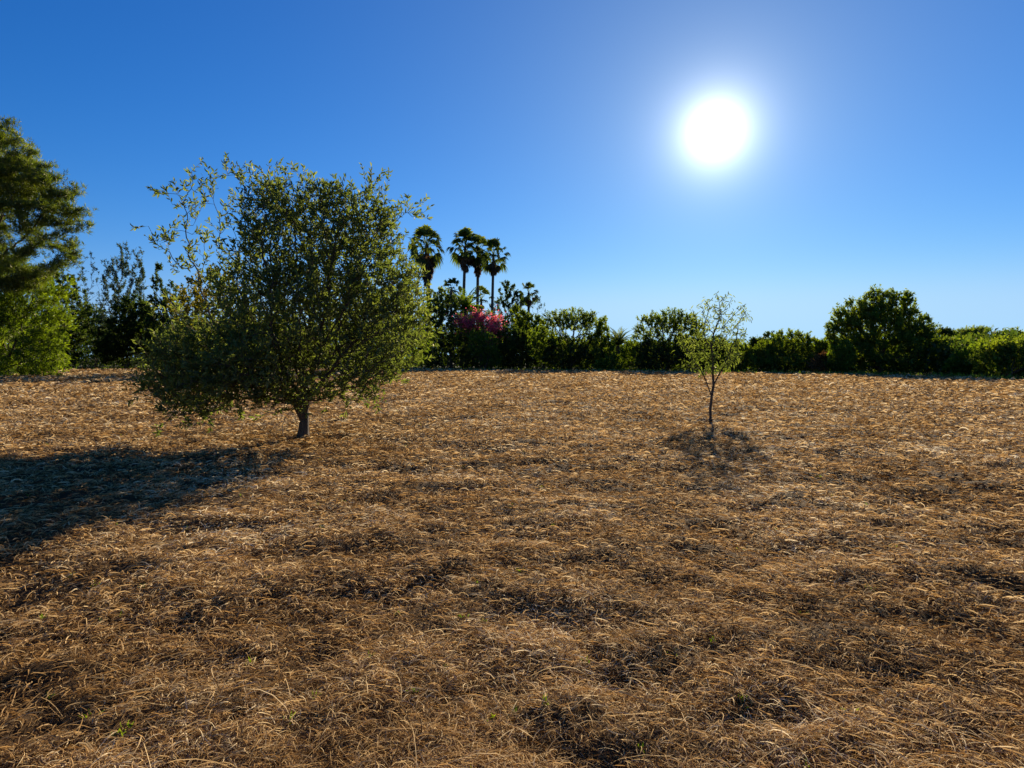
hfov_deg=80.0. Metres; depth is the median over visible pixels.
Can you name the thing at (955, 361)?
shrub
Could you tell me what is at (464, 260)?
fan palm
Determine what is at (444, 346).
shrub
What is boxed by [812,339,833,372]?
shrub
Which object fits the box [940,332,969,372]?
shrub
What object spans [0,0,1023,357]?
sky
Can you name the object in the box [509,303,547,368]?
tree
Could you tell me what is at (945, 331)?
tree
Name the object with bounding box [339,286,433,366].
shrub
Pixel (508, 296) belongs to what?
tree
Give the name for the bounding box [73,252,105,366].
tree
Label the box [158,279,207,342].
tree
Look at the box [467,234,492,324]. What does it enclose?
fan palm
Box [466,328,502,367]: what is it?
shrub
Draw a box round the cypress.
[141,261,171,351]
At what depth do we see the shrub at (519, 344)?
83.17 m
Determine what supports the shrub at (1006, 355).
on the ground at (128, 567)
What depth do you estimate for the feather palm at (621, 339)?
79.33 m
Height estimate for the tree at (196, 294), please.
11.135 m
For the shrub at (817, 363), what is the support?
on the ground at (128, 567)
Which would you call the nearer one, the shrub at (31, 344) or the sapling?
the sapling
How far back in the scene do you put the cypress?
91.22 m
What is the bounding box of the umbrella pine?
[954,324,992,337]
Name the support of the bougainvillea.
on the ground at (128, 567)
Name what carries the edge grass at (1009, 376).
on the ground at (128, 567)
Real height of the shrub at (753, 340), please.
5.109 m
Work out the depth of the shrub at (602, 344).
76.53 m
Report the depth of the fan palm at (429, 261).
94.62 m
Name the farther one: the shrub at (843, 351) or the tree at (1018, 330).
the tree at (1018, 330)
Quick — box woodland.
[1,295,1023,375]
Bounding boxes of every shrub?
[0,253,80,376]
[77,302,119,366]
[88,292,159,367]
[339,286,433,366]
[409,293,485,368]
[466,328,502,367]
[488,325,542,368]
[527,327,557,368]
[541,331,601,369]
[591,316,617,365]
[593,354,624,369]
[612,339,655,370]
[632,331,702,370]
[692,331,743,370]
[719,337,752,370]
[747,331,776,371]
[749,327,823,372]
[806,350,829,371]
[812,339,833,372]
[821,338,857,372]
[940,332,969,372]
[942,338,994,374]
[965,332,1023,377]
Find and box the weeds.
[26,399,925,767]
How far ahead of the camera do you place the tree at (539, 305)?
95.51 m
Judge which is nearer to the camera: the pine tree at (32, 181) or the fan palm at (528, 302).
the pine tree at (32, 181)
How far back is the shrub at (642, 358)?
72.30 m
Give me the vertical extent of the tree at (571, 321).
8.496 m
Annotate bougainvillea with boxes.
[448,305,508,368]
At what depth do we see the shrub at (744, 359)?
69.48 m
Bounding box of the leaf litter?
[56,415,511,476]
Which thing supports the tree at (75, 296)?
on the ground at (128, 567)
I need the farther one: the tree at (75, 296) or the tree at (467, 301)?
the tree at (467, 301)
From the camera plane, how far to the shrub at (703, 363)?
73.40 m
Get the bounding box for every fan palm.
[408,224,444,368]
[437,277,463,367]
[446,227,483,367]
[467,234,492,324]
[472,285,494,328]
[476,237,510,367]
[519,282,538,312]
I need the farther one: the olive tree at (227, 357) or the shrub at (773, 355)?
the shrub at (773, 355)
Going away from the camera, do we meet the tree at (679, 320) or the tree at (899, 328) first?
the tree at (899, 328)
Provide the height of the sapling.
3.426 m
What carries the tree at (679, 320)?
on the ground at (128, 567)
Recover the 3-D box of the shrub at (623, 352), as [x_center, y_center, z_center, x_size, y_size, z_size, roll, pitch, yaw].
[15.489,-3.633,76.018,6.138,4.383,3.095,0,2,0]
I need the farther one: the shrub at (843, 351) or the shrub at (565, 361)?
the shrub at (565, 361)
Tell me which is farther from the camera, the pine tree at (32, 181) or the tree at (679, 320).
the tree at (679, 320)
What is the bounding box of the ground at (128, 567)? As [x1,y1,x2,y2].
[0,359,1023,767]
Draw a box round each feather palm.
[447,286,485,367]
[609,327,634,360]
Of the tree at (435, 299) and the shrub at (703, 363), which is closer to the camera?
the shrub at (703, 363)
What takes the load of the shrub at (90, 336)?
on the ground at (128, 567)
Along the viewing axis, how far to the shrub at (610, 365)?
74.65 m
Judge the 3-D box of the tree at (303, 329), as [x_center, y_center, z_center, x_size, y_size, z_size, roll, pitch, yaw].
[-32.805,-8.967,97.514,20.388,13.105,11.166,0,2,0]
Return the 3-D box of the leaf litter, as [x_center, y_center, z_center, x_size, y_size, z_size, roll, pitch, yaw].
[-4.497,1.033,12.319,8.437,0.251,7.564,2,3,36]
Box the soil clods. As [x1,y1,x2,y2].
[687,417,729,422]
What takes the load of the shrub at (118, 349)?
on the ground at (128, 567)
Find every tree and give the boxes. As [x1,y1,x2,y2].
[0,114,96,295]
[41,268,99,367]
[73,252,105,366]
[93,242,157,366]
[121,151,443,438]
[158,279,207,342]
[163,264,266,351]
[253,289,357,366]
[419,286,478,367]
[489,280,526,367]
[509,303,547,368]
[531,294,546,348]
[537,307,607,368]
[629,306,706,370]
[823,284,956,373]
[936,327,956,337]
[995,326,1023,339]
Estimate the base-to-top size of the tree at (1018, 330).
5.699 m
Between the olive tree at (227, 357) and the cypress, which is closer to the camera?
the olive tree at (227, 357)
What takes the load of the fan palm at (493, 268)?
on the ground at (128, 567)
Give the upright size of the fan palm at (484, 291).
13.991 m
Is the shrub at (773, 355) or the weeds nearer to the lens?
the weeds
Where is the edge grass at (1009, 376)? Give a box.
[0,365,1023,379]
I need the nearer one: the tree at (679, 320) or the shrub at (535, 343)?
the tree at (679, 320)
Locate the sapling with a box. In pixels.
[671,291,752,419]
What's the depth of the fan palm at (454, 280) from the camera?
91.40 m

